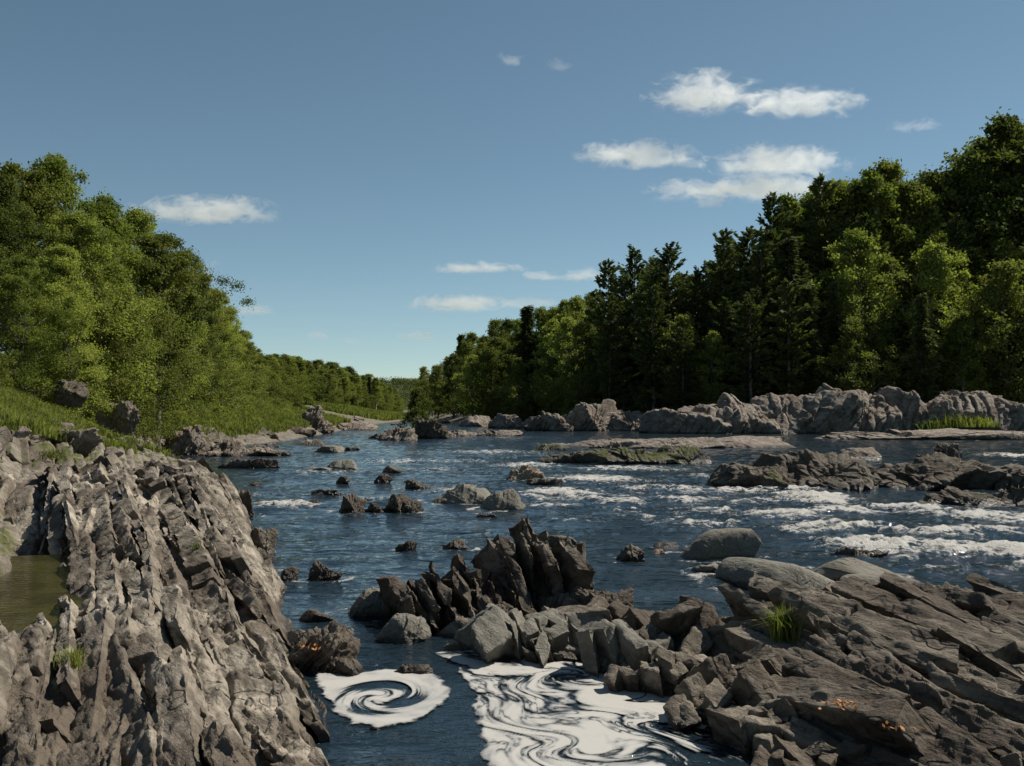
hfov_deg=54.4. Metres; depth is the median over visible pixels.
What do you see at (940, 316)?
broadleaf tree
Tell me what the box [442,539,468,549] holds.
rock
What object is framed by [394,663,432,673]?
rock
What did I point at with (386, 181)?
sky
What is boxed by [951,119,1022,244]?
broadleaf tree
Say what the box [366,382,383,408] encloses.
broadleaf tree
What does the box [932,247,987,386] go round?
broadleaf tree
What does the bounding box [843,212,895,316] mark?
pine tree
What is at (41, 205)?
broadleaf tree
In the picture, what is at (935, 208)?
broadleaf tree
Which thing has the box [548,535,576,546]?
rock
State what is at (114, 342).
broadleaf tree
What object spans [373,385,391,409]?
broadleaf tree
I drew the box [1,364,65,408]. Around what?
bush
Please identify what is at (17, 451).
rock outcrop
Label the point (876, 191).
broadleaf tree
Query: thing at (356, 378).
broadleaf tree
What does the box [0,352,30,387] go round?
bush
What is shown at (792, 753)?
rock slab
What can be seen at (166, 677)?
rock outcrop
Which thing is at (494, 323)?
broadleaf tree
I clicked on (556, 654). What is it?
rock slab
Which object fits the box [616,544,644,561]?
rock
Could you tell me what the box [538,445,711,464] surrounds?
rock islet
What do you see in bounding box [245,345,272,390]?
broadleaf tree
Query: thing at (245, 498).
rock
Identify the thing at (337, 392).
broadleaf tree
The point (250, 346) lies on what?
broadleaf tree
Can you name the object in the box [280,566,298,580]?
rock
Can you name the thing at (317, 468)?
rock
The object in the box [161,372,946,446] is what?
ground
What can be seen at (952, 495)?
rock islet
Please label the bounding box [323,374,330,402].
conifer
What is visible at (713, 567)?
rock
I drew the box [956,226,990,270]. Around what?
broadleaf tree
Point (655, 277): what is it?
pine tree
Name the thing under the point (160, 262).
broadleaf tree
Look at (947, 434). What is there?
rock shelf
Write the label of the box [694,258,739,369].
pine tree
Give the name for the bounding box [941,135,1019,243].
broadleaf tree
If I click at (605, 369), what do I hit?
pine tree
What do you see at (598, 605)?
rock slab
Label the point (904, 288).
broadleaf tree
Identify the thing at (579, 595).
rock
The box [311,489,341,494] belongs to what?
rock
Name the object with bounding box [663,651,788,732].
rock block
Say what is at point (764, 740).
rock slab
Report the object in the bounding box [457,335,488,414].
broadleaf tree
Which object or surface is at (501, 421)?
boulder
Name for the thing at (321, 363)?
broadleaf tree
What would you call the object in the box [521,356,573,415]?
broadleaf tree
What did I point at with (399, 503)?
rock outcrop
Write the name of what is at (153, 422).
grass tuft
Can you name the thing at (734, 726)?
rock block
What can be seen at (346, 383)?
broadleaf tree
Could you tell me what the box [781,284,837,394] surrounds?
conifer
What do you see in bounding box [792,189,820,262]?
broadleaf tree
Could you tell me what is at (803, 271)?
pine tree
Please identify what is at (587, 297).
broadleaf tree
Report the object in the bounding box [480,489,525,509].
boulder
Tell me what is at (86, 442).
rock slab
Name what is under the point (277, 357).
broadleaf tree
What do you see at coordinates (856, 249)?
broadleaf tree
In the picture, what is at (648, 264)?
pine tree
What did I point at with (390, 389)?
broadleaf tree
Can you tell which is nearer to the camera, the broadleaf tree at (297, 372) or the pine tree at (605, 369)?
the pine tree at (605, 369)
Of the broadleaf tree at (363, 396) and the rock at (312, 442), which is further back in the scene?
the broadleaf tree at (363, 396)
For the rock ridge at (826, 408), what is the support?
on the ground at (287, 435)
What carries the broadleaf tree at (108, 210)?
on the rock outcrop at (17, 451)
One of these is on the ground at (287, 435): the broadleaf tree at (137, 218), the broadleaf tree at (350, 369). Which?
the broadleaf tree at (350, 369)
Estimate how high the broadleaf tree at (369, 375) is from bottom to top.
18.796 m
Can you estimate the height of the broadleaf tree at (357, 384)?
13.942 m
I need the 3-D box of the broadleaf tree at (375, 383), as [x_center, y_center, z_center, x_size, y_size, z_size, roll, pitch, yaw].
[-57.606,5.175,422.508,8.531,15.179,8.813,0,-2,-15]
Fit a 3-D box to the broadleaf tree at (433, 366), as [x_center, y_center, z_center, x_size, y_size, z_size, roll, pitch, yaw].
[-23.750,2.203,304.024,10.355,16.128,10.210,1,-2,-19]
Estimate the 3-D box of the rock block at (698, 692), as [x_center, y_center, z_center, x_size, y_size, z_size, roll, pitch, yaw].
[1.418,2.578,7.660,0.548,0.620,0.584,1,-2,-30]
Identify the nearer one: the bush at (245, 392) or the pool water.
the pool water
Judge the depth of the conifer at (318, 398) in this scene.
278.48 m
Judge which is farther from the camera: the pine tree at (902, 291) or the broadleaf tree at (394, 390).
the broadleaf tree at (394, 390)
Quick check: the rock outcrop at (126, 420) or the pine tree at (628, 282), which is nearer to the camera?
the rock outcrop at (126, 420)
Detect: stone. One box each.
[57,423,74,429]
[103,446,123,457]
[122,439,142,449]
[178,459,195,466]
[441,419,449,422]
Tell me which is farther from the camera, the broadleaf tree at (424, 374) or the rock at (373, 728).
the broadleaf tree at (424, 374)
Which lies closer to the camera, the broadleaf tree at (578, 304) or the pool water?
the pool water
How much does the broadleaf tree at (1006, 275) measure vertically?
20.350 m
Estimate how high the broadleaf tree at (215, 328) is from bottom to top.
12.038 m
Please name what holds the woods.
on the ground at (287, 435)
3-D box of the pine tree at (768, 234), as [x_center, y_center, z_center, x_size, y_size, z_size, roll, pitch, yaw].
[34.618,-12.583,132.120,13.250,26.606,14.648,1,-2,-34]
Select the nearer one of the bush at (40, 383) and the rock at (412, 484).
the rock at (412, 484)
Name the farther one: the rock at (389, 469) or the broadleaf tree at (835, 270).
the broadleaf tree at (835, 270)
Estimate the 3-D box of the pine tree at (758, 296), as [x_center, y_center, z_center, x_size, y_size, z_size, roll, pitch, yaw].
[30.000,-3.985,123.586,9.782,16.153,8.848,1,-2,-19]
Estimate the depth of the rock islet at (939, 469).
30.35 m
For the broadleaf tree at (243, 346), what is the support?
on the ground at (287, 435)
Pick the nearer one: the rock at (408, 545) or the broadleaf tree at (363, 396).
the rock at (408, 545)
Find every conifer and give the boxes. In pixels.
[309,360,322,404]
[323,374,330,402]
[335,370,343,403]
[349,376,356,404]
[365,377,374,408]
[441,333,465,414]
[499,305,548,417]
[751,236,826,396]
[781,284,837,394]
[819,281,848,384]
[897,292,943,402]
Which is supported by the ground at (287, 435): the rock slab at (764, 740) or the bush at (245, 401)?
the bush at (245, 401)
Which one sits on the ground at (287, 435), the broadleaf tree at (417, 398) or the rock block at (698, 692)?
the broadleaf tree at (417, 398)
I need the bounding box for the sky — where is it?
[0,0,1023,383]
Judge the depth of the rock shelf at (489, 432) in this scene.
92.02 m
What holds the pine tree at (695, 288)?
on the ground at (287, 435)
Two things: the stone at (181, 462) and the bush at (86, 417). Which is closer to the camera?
the stone at (181, 462)
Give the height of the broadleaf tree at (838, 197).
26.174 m
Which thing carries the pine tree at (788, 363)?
on the ground at (287, 435)
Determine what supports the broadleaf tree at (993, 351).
on the ground at (287, 435)
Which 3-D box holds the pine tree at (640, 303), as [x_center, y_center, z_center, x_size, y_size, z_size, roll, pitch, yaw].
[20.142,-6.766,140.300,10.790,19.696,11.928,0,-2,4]
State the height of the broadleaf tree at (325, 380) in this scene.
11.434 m
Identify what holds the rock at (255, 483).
in the river
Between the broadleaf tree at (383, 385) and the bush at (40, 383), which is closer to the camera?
the bush at (40, 383)
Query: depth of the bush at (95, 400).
44.27 m
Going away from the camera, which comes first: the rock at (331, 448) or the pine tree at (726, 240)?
the rock at (331, 448)
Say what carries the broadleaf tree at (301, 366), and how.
on the ground at (287, 435)
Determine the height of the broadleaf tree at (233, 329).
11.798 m
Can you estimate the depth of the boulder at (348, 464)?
39.69 m
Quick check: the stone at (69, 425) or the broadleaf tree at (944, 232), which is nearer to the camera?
the stone at (69, 425)
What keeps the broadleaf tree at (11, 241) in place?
on the rock outcrop at (17, 451)
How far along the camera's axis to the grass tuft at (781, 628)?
8.22 m
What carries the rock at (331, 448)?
in the river
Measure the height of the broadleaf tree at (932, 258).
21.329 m
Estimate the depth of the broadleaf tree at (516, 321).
201.34 m
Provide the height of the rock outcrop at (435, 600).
1.351 m
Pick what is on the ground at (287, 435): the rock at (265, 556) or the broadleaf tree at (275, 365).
the broadleaf tree at (275, 365)
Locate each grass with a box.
[0,381,350,463]
[311,401,406,420]
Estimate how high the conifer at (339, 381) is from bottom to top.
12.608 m
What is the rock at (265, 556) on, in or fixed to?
in the river
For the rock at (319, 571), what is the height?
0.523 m
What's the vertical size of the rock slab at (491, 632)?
0.776 m
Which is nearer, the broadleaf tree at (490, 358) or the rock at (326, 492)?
the rock at (326, 492)
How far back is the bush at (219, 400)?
86.97 m
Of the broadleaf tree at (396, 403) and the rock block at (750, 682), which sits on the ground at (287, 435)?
the broadleaf tree at (396, 403)
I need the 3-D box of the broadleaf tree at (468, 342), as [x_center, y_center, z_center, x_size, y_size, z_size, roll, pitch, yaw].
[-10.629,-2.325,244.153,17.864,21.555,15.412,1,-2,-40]
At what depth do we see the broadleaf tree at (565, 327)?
149.41 m
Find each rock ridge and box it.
[522,399,642,430]
[638,383,1023,433]
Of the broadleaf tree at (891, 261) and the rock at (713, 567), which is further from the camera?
the broadleaf tree at (891, 261)
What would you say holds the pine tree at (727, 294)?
on the ground at (287, 435)
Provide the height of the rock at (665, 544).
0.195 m
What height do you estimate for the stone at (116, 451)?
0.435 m
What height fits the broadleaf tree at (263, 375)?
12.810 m
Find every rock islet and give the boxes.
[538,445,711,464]
[706,447,1023,491]
[917,485,1023,505]
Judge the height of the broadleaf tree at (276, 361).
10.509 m
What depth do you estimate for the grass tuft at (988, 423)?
100.67 m
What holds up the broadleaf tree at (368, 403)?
on the ground at (287, 435)
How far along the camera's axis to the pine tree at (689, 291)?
144.55 m
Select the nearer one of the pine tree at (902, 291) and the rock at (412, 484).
the rock at (412, 484)
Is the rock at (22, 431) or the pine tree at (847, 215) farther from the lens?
the pine tree at (847, 215)
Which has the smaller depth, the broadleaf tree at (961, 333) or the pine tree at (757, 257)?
the broadleaf tree at (961, 333)
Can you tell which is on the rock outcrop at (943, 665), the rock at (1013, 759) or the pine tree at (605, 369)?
the rock at (1013, 759)
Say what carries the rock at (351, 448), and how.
in the river
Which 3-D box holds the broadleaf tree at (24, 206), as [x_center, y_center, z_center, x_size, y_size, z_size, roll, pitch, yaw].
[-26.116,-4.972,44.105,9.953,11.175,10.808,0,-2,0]
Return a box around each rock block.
[619,595,729,665]
[640,644,706,697]
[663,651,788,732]
[671,672,732,728]
[706,698,800,754]
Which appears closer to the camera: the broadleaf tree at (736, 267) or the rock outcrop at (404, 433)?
the rock outcrop at (404, 433)
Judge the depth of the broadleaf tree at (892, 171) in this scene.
142.06 m
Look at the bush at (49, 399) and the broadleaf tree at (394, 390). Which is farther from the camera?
the broadleaf tree at (394, 390)
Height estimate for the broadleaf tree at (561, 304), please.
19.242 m
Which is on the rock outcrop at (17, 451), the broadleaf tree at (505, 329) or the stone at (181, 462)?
the stone at (181, 462)
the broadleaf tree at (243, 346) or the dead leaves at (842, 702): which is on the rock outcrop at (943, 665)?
the dead leaves at (842, 702)
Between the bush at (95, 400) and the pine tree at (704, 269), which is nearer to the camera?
the bush at (95, 400)
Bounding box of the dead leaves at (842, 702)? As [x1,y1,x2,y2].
[818,698,857,709]
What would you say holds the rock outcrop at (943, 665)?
in the river
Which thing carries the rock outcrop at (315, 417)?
on the ground at (287, 435)
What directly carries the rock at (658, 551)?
in the river
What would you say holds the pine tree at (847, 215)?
on the ground at (287, 435)
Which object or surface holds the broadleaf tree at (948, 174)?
on the ground at (287, 435)
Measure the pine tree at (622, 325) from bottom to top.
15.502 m
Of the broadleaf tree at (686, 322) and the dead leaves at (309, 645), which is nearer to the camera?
the dead leaves at (309, 645)
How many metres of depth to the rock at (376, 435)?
84.42 m
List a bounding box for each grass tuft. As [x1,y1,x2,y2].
[32,446,81,458]
[46,641,103,670]
[121,433,149,444]
[143,414,165,424]
[186,541,205,550]
[732,601,826,645]
[908,419,956,428]
[936,413,987,426]
[964,417,1001,426]
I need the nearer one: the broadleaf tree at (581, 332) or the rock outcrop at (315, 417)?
the rock outcrop at (315, 417)
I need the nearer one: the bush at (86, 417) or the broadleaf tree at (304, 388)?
the bush at (86, 417)
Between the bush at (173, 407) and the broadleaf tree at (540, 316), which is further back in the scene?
the broadleaf tree at (540, 316)
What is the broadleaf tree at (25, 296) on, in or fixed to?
on the rock outcrop at (17, 451)
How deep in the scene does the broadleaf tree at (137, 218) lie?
60.10 m
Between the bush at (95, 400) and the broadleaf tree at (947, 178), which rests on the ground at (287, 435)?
the broadleaf tree at (947, 178)
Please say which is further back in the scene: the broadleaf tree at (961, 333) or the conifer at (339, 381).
the conifer at (339, 381)
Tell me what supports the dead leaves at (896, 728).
on the rock outcrop at (943, 665)
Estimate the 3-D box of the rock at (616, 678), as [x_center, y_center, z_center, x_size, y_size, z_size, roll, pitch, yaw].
[1.134,2.614,8.549,0.672,0.404,0.400,0,-2,12]
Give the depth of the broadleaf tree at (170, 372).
49.74 m
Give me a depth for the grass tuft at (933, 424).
101.94 m
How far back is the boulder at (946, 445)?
46.36 m
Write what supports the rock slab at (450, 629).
in the river
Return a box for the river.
[175,414,1023,765]
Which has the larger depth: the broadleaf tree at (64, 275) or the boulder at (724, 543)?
the broadleaf tree at (64, 275)
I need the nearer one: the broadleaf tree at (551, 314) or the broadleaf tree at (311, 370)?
the broadleaf tree at (551, 314)
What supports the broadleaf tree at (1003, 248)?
on the ground at (287, 435)
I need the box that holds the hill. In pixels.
[387,384,414,411]
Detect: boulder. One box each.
[327,459,357,469]
[375,613,431,643]
[457,415,490,426]
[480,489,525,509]
[488,413,523,428]
[506,465,543,479]
[680,528,761,560]
[840,447,881,459]
[935,442,962,458]
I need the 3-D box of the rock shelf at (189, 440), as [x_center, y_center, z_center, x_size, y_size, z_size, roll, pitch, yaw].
[-15.374,3.703,53.048,7.450,2.968,3.374,0,-2,0]
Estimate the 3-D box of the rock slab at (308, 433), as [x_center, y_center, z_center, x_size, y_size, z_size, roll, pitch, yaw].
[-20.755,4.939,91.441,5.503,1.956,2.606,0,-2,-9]
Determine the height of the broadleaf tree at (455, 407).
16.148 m
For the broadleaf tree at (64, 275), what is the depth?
39.73 m
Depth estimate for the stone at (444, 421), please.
186.14 m
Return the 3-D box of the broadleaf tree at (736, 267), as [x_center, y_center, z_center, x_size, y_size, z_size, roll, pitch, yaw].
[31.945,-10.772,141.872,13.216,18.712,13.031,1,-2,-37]
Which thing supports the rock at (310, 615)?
in the river
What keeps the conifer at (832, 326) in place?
on the ground at (287, 435)
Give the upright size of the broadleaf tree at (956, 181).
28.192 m
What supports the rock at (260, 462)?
in the river
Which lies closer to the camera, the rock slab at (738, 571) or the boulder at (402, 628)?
the boulder at (402, 628)
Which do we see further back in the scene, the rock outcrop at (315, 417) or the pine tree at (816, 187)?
the pine tree at (816, 187)
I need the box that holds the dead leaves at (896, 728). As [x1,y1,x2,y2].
[882,721,926,730]
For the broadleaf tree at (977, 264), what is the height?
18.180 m
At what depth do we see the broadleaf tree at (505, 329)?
196.30 m
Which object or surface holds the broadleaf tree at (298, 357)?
on the ground at (287, 435)
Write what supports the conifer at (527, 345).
on the ground at (287, 435)
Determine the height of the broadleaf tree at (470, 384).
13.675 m
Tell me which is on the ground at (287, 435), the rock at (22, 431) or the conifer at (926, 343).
the conifer at (926, 343)
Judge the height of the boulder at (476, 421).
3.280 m
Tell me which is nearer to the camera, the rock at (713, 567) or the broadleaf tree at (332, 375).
the rock at (713, 567)
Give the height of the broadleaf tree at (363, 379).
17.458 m
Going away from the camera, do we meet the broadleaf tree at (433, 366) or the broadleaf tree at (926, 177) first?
the broadleaf tree at (926, 177)
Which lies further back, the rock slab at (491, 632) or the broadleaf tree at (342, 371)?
the broadleaf tree at (342, 371)
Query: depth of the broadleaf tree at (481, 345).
214.48 m
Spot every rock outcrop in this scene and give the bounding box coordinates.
[0,426,279,576]
[0,451,329,765]
[95,401,140,435]
[299,405,334,433]
[339,493,423,512]
[376,553,513,632]
[377,427,417,440]
[414,419,451,438]
[470,517,595,616]
[704,571,1023,765]
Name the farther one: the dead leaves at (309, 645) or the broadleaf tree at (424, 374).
the broadleaf tree at (424, 374)
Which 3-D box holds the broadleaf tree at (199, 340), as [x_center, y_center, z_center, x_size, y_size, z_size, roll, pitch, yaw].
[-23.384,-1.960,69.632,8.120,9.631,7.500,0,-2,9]
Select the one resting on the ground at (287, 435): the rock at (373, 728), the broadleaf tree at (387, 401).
the broadleaf tree at (387, 401)
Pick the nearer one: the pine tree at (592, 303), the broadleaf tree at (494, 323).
the pine tree at (592, 303)
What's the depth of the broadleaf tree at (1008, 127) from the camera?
136.20 m
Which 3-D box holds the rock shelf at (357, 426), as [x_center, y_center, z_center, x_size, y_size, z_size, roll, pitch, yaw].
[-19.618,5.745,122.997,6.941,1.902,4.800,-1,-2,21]
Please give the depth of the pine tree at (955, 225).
126.47 m
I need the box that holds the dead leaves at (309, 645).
[296,642,320,649]
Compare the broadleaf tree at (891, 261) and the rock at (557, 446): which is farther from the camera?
the broadleaf tree at (891, 261)
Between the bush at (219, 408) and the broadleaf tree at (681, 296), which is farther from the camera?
the broadleaf tree at (681, 296)
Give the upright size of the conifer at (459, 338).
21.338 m
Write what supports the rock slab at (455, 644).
in the river
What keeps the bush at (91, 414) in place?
on the rock outcrop at (17, 451)
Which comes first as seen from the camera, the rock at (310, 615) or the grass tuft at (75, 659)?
the grass tuft at (75, 659)
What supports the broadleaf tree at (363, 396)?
on the ground at (287, 435)
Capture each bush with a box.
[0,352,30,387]
[0,366,15,388]
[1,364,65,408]
[27,366,50,395]
[34,383,84,413]
[36,388,116,417]
[69,390,103,424]
[70,409,95,422]
[153,397,176,430]
[162,399,198,428]
[188,387,211,405]
[211,405,225,415]
[213,383,237,393]
[214,385,230,393]
[214,391,240,406]
[227,379,251,393]
[236,397,256,407]
[238,382,264,395]
[261,384,288,398]
[291,401,306,409]
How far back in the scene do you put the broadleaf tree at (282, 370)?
217.92 m
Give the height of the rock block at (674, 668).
0.608 m
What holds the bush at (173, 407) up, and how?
on the rock outcrop at (17, 451)
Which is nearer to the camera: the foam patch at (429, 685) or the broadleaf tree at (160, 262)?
the foam patch at (429, 685)
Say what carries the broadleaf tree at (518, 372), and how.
on the ground at (287, 435)
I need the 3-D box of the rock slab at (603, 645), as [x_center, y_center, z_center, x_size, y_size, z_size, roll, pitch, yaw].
[1.071,2.608,9.092,0.964,0.860,0.690,0,-2,0]
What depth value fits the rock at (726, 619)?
9.77 m
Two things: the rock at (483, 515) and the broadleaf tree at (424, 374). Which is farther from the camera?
the broadleaf tree at (424, 374)
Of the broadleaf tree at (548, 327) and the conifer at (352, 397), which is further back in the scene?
the conifer at (352, 397)
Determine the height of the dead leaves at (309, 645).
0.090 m
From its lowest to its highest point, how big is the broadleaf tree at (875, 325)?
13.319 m
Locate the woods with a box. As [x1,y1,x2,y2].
[372,376,425,408]
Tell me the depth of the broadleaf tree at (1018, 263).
117.95 m
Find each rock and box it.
[13,426,31,437]
[52,379,88,407]
[217,457,279,468]
[237,489,254,516]
[249,482,260,485]
[251,527,278,553]
[254,545,272,562]
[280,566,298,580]
[287,620,360,673]
[294,439,323,444]
[299,609,333,621]
[306,467,331,469]
[307,560,341,580]
[309,499,318,502]
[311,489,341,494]
[314,445,344,452]
[331,658,362,675]
[336,476,349,483]
[344,447,360,450]
[348,587,389,616]
[369,433,378,438]
[369,726,379,729]
[374,474,392,483]
[382,465,404,472]
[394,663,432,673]
[395,540,416,550]
[404,479,430,488]
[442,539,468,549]
[476,513,496,517]
[526,477,563,484]
[533,443,569,450]
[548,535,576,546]
[562,586,633,607]
[603,664,672,695]
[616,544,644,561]
[652,549,664,553]
[653,542,678,546]
[691,563,717,571]
[719,616,732,623]
[831,547,887,556]
[1000,751,1021,765]
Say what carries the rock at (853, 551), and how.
in the river
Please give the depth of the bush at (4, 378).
34.78 m
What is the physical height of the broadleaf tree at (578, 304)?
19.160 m
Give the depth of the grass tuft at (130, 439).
31.31 m
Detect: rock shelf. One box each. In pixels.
[164,425,291,456]
[335,422,378,429]
[448,429,522,436]
[566,436,795,448]
[814,428,1023,439]
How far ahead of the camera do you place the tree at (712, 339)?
120.69 m
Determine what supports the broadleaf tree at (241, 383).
on the ground at (287, 435)
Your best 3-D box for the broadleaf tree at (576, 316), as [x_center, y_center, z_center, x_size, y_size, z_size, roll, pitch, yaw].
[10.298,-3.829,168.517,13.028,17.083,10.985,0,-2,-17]
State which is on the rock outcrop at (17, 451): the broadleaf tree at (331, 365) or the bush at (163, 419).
the bush at (163, 419)
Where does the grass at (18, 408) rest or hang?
on the ground at (287, 435)
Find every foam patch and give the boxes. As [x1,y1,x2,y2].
[316,669,449,726]
[436,650,739,765]
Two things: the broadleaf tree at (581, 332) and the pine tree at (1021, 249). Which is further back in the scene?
the broadleaf tree at (581, 332)
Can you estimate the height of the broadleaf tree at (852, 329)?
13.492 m
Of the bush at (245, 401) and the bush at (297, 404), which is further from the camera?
the bush at (297, 404)
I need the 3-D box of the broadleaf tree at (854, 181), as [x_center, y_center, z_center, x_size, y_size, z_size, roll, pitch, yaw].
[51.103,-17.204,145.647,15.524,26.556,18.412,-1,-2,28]
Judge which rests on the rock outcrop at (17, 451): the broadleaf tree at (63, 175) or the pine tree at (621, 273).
the broadleaf tree at (63, 175)
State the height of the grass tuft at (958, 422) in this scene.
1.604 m
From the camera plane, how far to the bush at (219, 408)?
79.53 m
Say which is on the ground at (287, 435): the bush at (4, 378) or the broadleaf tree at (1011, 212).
the broadleaf tree at (1011, 212)
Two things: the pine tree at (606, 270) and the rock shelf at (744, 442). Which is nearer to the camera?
the rock shelf at (744, 442)
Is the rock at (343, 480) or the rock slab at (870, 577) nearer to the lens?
the rock slab at (870, 577)
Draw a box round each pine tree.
[571,258,631,400]
[578,298,600,380]
[584,294,639,411]
[588,244,651,404]
[592,306,645,408]
[607,272,636,303]
[621,265,672,389]
[626,258,666,372]
[626,265,678,408]
[626,284,675,410]
[636,241,706,389]
[647,326,706,410]
[672,265,718,392]
[677,275,706,316]
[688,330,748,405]
[692,260,712,326]
[694,227,747,376]
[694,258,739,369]
[694,297,755,403]
[700,286,753,393]
[710,294,784,403]
[720,286,786,401]
[731,225,764,328]
[734,191,828,357]
[734,241,780,362]
[760,277,820,396]
[770,258,826,386]
[796,172,851,298]
[797,206,850,312]
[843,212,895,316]
[871,258,951,391]
[937,212,988,364]
[1012,246,1023,375]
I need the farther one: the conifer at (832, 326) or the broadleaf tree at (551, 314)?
the broadleaf tree at (551, 314)
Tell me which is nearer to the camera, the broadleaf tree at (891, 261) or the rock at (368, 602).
the rock at (368, 602)
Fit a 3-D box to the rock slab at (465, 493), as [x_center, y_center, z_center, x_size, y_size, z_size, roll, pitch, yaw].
[-1.366,3.144,25.778,1.941,1.143,1.183,0,-2,-15]
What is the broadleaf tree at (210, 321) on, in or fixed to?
on the rock outcrop at (17, 451)
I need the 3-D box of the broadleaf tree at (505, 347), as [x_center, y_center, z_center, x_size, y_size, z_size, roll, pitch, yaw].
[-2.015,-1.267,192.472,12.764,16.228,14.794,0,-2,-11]
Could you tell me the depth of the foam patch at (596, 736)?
7.69 m
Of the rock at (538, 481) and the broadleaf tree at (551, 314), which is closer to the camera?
the rock at (538, 481)
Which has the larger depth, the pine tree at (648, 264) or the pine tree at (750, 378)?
the pine tree at (648, 264)
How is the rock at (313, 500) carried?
in the river
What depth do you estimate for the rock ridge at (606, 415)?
116.87 m
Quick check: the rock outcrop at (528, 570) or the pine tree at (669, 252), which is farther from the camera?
the pine tree at (669, 252)
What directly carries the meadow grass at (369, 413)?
on the ground at (287, 435)
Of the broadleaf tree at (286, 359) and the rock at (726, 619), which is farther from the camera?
the broadleaf tree at (286, 359)
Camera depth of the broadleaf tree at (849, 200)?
136.26 m
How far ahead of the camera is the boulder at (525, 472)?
33.82 m
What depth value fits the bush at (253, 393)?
116.04 m
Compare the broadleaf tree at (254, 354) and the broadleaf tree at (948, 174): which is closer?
the broadleaf tree at (948, 174)
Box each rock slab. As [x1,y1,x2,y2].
[41,428,101,455]
[291,426,315,436]
[431,483,490,503]
[436,617,470,636]
[443,640,463,649]
[453,603,606,667]
[522,637,577,663]
[524,595,630,621]
[576,619,673,678]
[715,557,898,588]
[751,711,858,756]
[751,734,867,765]
[839,573,920,583]
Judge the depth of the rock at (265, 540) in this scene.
16.72 m
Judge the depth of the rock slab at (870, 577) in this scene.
12.51 m
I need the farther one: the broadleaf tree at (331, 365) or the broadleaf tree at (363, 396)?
the broadleaf tree at (363, 396)
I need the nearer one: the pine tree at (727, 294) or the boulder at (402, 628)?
the boulder at (402, 628)
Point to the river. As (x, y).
(605, 512)
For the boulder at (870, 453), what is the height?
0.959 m
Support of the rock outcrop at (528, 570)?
in the river
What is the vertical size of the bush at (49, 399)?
1.845 m
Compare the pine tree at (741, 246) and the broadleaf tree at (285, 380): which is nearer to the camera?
the pine tree at (741, 246)
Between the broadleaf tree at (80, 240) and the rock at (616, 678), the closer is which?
the rock at (616, 678)
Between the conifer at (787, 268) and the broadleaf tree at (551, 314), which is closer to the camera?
the conifer at (787, 268)
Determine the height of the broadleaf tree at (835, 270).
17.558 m
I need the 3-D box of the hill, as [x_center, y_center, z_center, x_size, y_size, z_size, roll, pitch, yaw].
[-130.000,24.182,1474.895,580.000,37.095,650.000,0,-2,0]
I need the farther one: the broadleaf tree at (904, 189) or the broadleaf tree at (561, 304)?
the broadleaf tree at (561, 304)
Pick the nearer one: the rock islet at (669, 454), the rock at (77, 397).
the rock at (77, 397)
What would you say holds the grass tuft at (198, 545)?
on the rock outcrop at (166, 677)
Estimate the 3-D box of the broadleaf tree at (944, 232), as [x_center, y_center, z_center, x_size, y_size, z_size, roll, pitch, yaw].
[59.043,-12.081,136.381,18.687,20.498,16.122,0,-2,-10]
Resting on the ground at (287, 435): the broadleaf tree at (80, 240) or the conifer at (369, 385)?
the conifer at (369, 385)
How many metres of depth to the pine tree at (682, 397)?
121.55 m
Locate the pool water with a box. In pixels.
[0,554,86,661]
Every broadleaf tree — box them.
[0,158,153,371]
[0,170,88,379]
[0,200,37,355]
[0,252,84,394]
[1,208,206,422]
[3,151,148,378]
[7,242,123,421]
[37,289,169,435]
[41,187,170,406]
[86,279,208,441]
[87,229,265,441]
[100,205,212,412]
[141,247,254,400]
[167,290,235,411]
[181,271,257,390]
[198,287,252,393]
[204,324,246,391]
[216,306,250,379]
[224,329,273,388]
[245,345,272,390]
[250,352,279,390]
[255,363,274,386]
[262,354,289,394]
[266,354,287,395]
[270,359,302,400]
[272,353,294,397]
[272,357,286,394]
[280,353,310,402]
[290,364,308,402]
[291,359,312,400]
[295,359,322,403]
[296,356,314,394]
[297,360,328,404]
[315,359,327,370]
[317,369,337,402]
[325,361,338,368]
[326,369,348,403]
[326,373,343,403]
[338,368,354,399]
[341,377,358,405]
[343,366,362,383]
[344,372,359,405]
[353,374,366,405]
[354,385,370,406]
[357,384,377,407]
[360,374,371,384]
[365,374,374,380]
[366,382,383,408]
[371,378,384,408]
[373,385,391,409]
[378,389,392,410]
[380,382,398,410]
[386,385,395,409]
[392,388,406,410]
[392,395,405,411]
[395,387,441,428]
[407,366,430,400]
[418,364,451,418]
[418,365,440,413]
[418,387,429,412]
[426,356,452,414]
[430,352,466,417]
[434,331,478,414]
[451,354,498,416]
[453,342,487,414]
[454,334,515,419]
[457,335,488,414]
[464,318,510,392]
[467,317,521,407]
[469,334,511,413]
[488,318,522,385]
[488,357,541,421]
[504,306,548,402]
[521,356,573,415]
[522,318,562,408]
[529,316,591,416]
[536,306,559,395]
[543,295,595,366]
[543,319,615,418]
[551,318,602,408]
[553,299,568,346]
[555,309,584,398]
[583,292,596,317]
[644,314,713,408]
[669,282,702,337]
[699,246,751,334]
[769,192,827,268]
[773,178,908,298]
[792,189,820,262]
[793,227,910,392]
[800,181,909,304]
[812,316,902,394]
[813,260,881,370]
[837,166,922,284]
[839,313,914,395]
[846,176,883,236]
[853,256,937,386]
[864,157,912,294]
[866,240,1004,394]
[870,178,946,284]
[877,288,952,389]
[884,164,996,284]
[892,229,969,343]
[893,180,955,294]
[894,224,947,253]
[897,271,911,312]
[901,172,993,268]
[926,106,1023,260]
[927,166,974,195]
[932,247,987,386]
[936,311,998,392]
[937,168,1019,259]
[938,297,1021,397]
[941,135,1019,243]
[942,161,1023,278]
[944,258,1023,402]
[945,246,998,303]
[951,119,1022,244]
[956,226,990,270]
[968,235,1023,365]
[972,259,1023,401]
[974,123,1023,269]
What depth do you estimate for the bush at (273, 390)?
139.48 m

